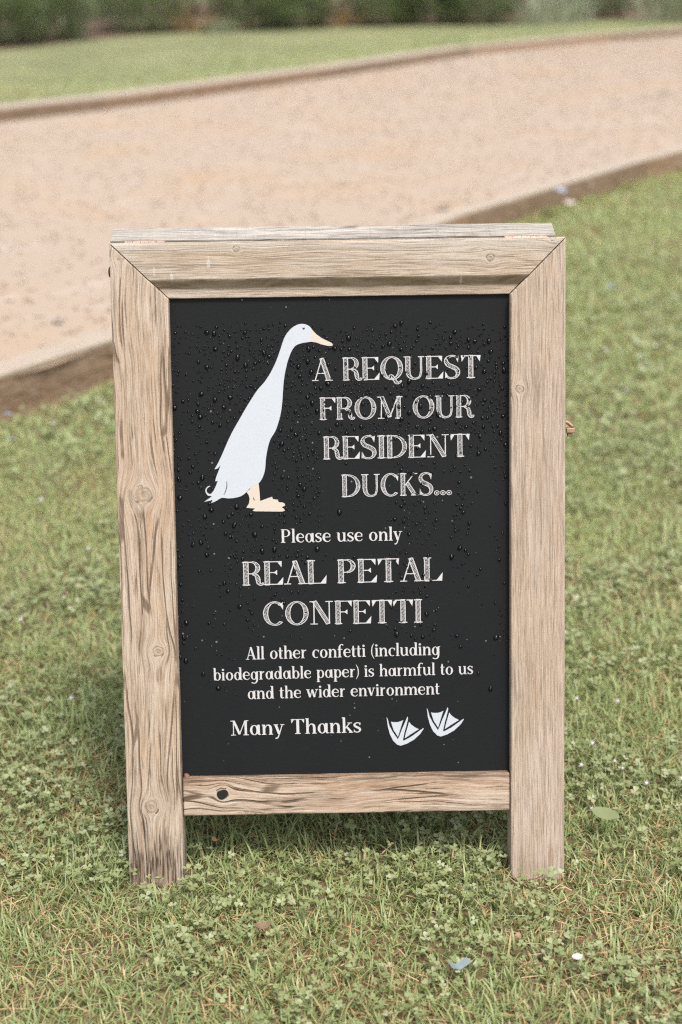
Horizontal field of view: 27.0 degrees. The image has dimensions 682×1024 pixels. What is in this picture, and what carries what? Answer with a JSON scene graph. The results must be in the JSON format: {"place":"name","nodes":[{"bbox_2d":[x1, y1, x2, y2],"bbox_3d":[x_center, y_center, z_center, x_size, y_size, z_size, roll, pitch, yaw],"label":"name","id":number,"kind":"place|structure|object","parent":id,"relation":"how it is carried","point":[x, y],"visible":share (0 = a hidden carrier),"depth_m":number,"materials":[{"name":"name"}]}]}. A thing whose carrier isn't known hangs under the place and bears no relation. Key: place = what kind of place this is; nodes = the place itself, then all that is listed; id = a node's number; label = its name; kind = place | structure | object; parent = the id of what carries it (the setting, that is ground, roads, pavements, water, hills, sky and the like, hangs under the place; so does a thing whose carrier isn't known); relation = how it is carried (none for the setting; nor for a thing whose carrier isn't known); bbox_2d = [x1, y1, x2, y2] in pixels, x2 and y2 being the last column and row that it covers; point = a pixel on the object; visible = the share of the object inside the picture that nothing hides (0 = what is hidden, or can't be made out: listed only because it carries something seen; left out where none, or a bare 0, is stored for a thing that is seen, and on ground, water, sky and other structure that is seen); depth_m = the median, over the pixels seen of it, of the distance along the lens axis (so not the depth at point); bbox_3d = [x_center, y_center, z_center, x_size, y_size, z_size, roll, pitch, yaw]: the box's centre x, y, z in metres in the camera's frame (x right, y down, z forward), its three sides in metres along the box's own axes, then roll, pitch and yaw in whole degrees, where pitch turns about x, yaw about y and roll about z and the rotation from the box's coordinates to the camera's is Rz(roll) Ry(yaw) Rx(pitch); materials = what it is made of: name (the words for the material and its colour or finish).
{"place":"outdoors","nodes":[
{"label":"outdoors","id":0,"kind":"place"},
{"bbox_2d":[0,35,681,374],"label":"gravel path","id":1,"kind":"structure","parent":0,"point":[38,257],"depth_m":8.54,"materials":[{"name":"beige gravel"}]},
{"bbox_2d":[0,168,681,1023],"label":"lawn","id":2,"kind":"structure","parent":0,"point":[382,843],"depth_m":2.16,"materials":[{"name":"plant"}]},
{"bbox_2d":[18,616,23,636],"bbox_3d":[-0.621,0.223,2.763,0.013,0.047,0.013,8,23,21],"label":"white clover flower","id":3,"kind":"object","parent":2,"relation":"on","point":[20,619],"visible":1,"depth_m":2.76,"materials":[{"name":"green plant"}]},
{"bbox_2d":[0,326,112,416],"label":"timber edging board","id":4,"kind":"object","parent":2,"relation":"on","point":[18,389],"visible":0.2,"depth_m":4.29,"materials":[{"name":"brown wood"}]},
{"bbox_2d":[253,921,271,928],"bbox_3d":[-0.104,0.548,1.891,0.026,0.007,0.012,-2,32,-18],"label":"dead leaf","id":5,"kind":"object","parent":2,"relation":"on","point":[262,925],"visible":1,"depth_m":1.89,"materials":[{"name":"brown plant"}]},
{"bbox_2d":[0,245,681,1023],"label":"clover","id":6,"kind":"object","parent":2,"relation":"on","point":[632,975],"visible":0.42,"depth_m":2.12,"materials":[{"name":"green plant"}]},
{"bbox_2d":[572,953,581,959],"bbox_3d":[0.302,0.569,1.821,0.012,0.003,0.013,9,24,24],"label":"flower petal","id":7,"kind":"object","parent":6,"relation":"on","point":[577,956],"visible":1,"depth_m":1.82,"materials":[{"name":"white plant"}]},
{"bbox_2d":[108,223,575,886],"bbox_3d":[0.005,0.025,2.132,0.642,0.888,0.560,-1,21,0],"label":"frame sign","id":8,"kind":"object","parent":2,"relation":"on","point":[328,711],"visible":1,"depth_m":1.99,"materials":[{"name":"brown wood"}]},
{"bbox_2d":[171,320,508,694],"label":"rain droplets","id":9,"kind":"object","parent":8,"relation":"on","point":[281,443],"visible":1,"depth_m":1.97,"materials":[{"name":"clear liquid"}]},
{"bbox_2d":[407,210,468,224],"bbox_3d":[0.058,-1.007,5.792,0.115,0.135,1.991,11,24,27],"label":"timber edging board","id":10,"kind":"object","parent":2,"relation":"on","point":[452,217],"visible":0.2,"depth_m":6.43,"materials":[{"name":"beige wood"}]},
{"bbox_2d":[448,957,470,969],"bbox_3d":[0.150,0.577,1.812,0.028,0.008,0.011,-6,33,-29],"label":"paper scrap","id":11,"kind":"object","parent":2,"relation":"on","point":[462,963],"visible":1,"depth_m":1.81,"materials":[{"name":"white paper"}]},
{"bbox_2d":[450,158,643,223],"bbox_3d":[1.120,-1.648,7.395,0.115,0.135,2.042,13,25,32],"label":"timber edging board","id":12,"kind":"object","parent":2,"relation":"on","point":[509,206],"visible":0.64,"depth_m":7.26,"materials":[{"name":"brown wood"}]},
{"bbox_2d":[551,188,566,191],"bbox_3d":[1.071,-1.589,7.005,0.070,0.015,0.130,28,27,30],"label":"paper scrap","id":13,"kind":"object","parent":12,"relation":"on","point":[561,189],"visible":1,"depth_m":7.03,"materials":[{"name":"white paper"}]},
{"bbox_2d":[564,200,575,203],"bbox_3d":[1.149,-1.555,7.137,0.060,0.009,0.050,9,34,8],"label":"confetti scrap","id":14,"kind":"object","parent":2,"relation":"on","point":[569,202],"visible":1,"depth_m":7.14,"materials":[{"name":"paper"}]},
{"bbox_2d":[578,762,583,783],"bbox_3d":[0.378,0.414,2.246,0.011,0.046,0.011,8,23,21],"label":"white clover flower","id":15,"kind":"object","parent":2,"relation":"on","point":[581,764],"visible":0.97,"depth_m":2.24,"materials":[{"name":"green plant"}]},
{"bbox_2d":[573,901,600,914],"bbox_3d":[0.329,0.532,1.910,0.009,0.011,0.046,-17,33,-36],"label":"twig","id":16,"kind":"object","parent":2,"relation":"on","point":[586,911],"visible":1,"depth_m":1.91,"materials":[{"name":"brown wood"}]},
{"bbox_2d":[590,806,593,831],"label":"white clover flower","id":17,"kind":"object","parent":2,"relation":"on","point":[592,817],"visible":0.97,"depth_m":2.13,"materials":[{"name":"green plant"}]},
{"bbox_2d":[589,740,595,763],"bbox_3d":[0.406,0.390,2.307,0.012,0.046,0.012,8,23,21],"label":"white clover flower","id":18,"kind":"object","parent":2,"relation":"on","point":[591,743],"visible":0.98,"depth_m":2.30,"materials":[{"name":"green plant"}]},
{"bbox_2d":[591,807,618,819],"bbox_3d":[0.390,0.445,2.101,0.042,0.003,0.025,11,34,13],"label":"fallen leaf","id":19,"kind":"object","parent":2,"relation":"on","point":[605,813],"visible":1,"depth_m":2.10,"materials":[{"name":"green plant"}]},
{"bbox_2d":[644,780,647,803],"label":"white clover flower","id":20,"kind":"object","parent":2,"relation":"on","point":[646,783],"visible":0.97,"depth_m":2.19,"materials":[{"name":"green plant"}]},
{"bbox_2d":[629,145,681,180],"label":"timber edging board","id":21,"kind":"object","parent":2,"relation":"on","point":[662,162],"visible":0.53,"depth_m":8.34,"materials":[{"name":"brown wood"}]},
{"bbox_2d":[0,18,681,103],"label":"lawn","id":22,"kind":"structure","parent":0,"point":[129,42],"depth_m":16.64,"materials":[{"name":"green plant"}]},
{"bbox_2d":[88,68,318,108],"bbox_3d":[-1.137,-3.720,12.497,0.250,0.130,3.160,12,25,29],"label":"timber edging board","id":23,"kind":"object","parent":22,"relation":"on","point":[144,96],"visible":0.64,"depth_m":12.25,"materials":[{"name":"brown wood"}]},
{"bbox_2d":[194,12,242,33],"bbox_3d":[-1.734,-6.854,19.877,0.817,0.314,0.865,-1,21,0],"label":"plant","id":24,"kind":"object","parent":22,"relation":"on","point":[220,28],"visible":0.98,"depth_m":19.79,"materials":[{"name":"green plant"}]},
{"bbox_2d":[306,5,374,27],"bbox_3d":[-0.033,-7.396,21.123,1.259,0.376,1.019,7,23,20],"label":"rusty plant","id":25,"kind":"object","parent":22,"relation":"on","point":[343,19],"visible":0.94,"depth_m":21.03,"materials":[{"name":"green plant"}]},
{"bbox_2d":[0,0,681,49],"bbox_3d":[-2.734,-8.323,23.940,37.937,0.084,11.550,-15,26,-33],"label":"flower bed","id":26,"kind":"object","parent":22,"relation":"on","point":[97,33],"visible":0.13,"depth_m":22.60,"materials":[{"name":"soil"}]},
{"bbox_2d":[0,0,55,44],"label":"evergreen bush","id":27,"kind":"object","parent":26,"relation":"on","point":[7,6],"visible":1,"depth_m":17.43,"materials":[{"name":"green plant"}]},
{"bbox_2d":[0,95,105,121],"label":"timber edging board","id":28,"kind":"object","parent":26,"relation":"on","point":[25,110],"visible":0.73,"depth_m":10.79,"materials":[{"name":"brown wood"}]},
{"bbox_2d":[0,0,109,40],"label":"evergreen bush","id":29,"kind":"object","parent":26,"relation":"on","point":[56,6],"visible":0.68,"depth_m":18.23,"materials":[{"name":"green plant"}]},
{"bbox_2d":[40,0,113,40],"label":"strap leaved plant","id":30,"kind":"object","parent":26,"relation":"on","point":[75,37],"visible":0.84,"depth_m":18.40,"materials":[{"name":"green plant"}]},
{"bbox_2d":[80,0,201,33],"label":"evergreen bush","id":31,"kind":"object","parent":26,"relation":"on","point":[151,23],"visible":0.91,"depth_m":20.07,"materials":[{"name":"green plant"}]},
{"bbox_2d":[148,0,234,33],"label":"rusty plant","id":32,"kind":"object","parent":26,"relation":"on","point":[190,26],"visible":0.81,"depth_m":20.09,"materials":[{"name":"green plant"}]},
{"bbox_2d":[199,0,306,29],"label":"evergreen bush","id":33,"kind":"object","parent":26,"relation":"on","point":[231,4],"visible":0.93,"depth_m":20.49,"materials":[{"name":"green plant"}]},
{"bbox_2d":[250,0,345,27],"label":"evergreen bush","id":34,"kind":"object","parent":26,"relation":"on","point":[317,11],"visible":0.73,"depth_m":20.91,"materials":[{"name":"green plant"}]},
{"bbox_2d":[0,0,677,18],"bbox_3d":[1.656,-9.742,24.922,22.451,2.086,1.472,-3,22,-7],"label":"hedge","id":35,"kind":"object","parent":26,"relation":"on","point":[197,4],"visible":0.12,"depth_m":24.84,"materials":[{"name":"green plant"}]},
{"bbox_2d":[545,0,638,17],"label":"evergreen bush","id":36,"kind":"object","parent":26,"relation":"on","point":[609,6],"visible":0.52,"depth_m":22.80,"materials":[{"name":"green plant"}]},
{"bbox_2d":[335,0,430,25],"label":"evergreen bush","id":37,"kind":"object","parent":22,"relation":"on","point":[400,14],"visible":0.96,"depth_m":21.28,"materials":[{"name":"green plant"}]},
{"bbox_2d":[304,46,468,78],"bbox_3d":[0.532,-4.799,15.200,0.250,0.130,3.545,11,24,27],"label":"timber edging board","id":38,"kind":"object","parent":22,"relation":"on","point":[369,64],"visible":0.6,"depth_m":14.94,"materials":[{"name":"brown wood"}]},
{"bbox_2d":[375,0,475,24],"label":"evergreen bush","id":39,"kind":"object","parent":22,"relation":"on","point":[424,3],"visible":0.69,"depth_m":21.45,"materials":[{"name":"green plant"}]},
{"bbox_2d":[422,0,524,24],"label":"evergreen bush","id":40,"kind":"object","parent":22,"relation":"on","point":[484,13],"visible":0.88,"depth_m":21.34,"materials":[{"name":"green plant"}]},
{"bbox_2d":[460,33,614,55],"bbox_3d":[2.481,-5.872,17.876,0.250,0.130,3.385,16,27,37],"label":"timber edging board","id":41,"kind":"object","parent":22,"relation":"on","point":[532,43],"visible":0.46,"depth_m":17.69,"materials":[{"name":"brown wood"}]},
{"bbox_2d":[505,0,589,24],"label":"strap leaved plant","id":42,"kind":"object","parent":22,"relation":"on","point":[538,13],"visible":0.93,"depth_m":21.22,"materials":[{"name":"green plant"}]},
{"bbox_2d":[528,0,604,23],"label":"strap leaved plant","id":43,"kind":"object","parent":22,"relation":"on","point":[577,18],"visible":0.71,"depth_m":21.49,"materials":[{"name":"green plant"}]},
{"bbox_2d":[604,27,681,40],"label":"timber edging board","id":44,"kind":"object","parent":22,"relation":"on","point":[647,33],"visible":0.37,"depth_m":19.54,"materials":[{"name":"brown wood"}]},
{"bbox_2d":[621,0,681,22],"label":"strap leaved plant","id":45,"kind":"object","parent":22,"relation":"on","point":[667,15],"visible":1,"depth_m":21.35,"materials":[{"name":"green plant"}]},
{"bbox_2d":[645,0,681,17],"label":"evergreen bush","id":46,"kind":"object","parent":22,"relation":"on","point":[669,7],"visible":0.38,"depth_m":22.35,"materials":[{"name":"green plant"}]}
]}

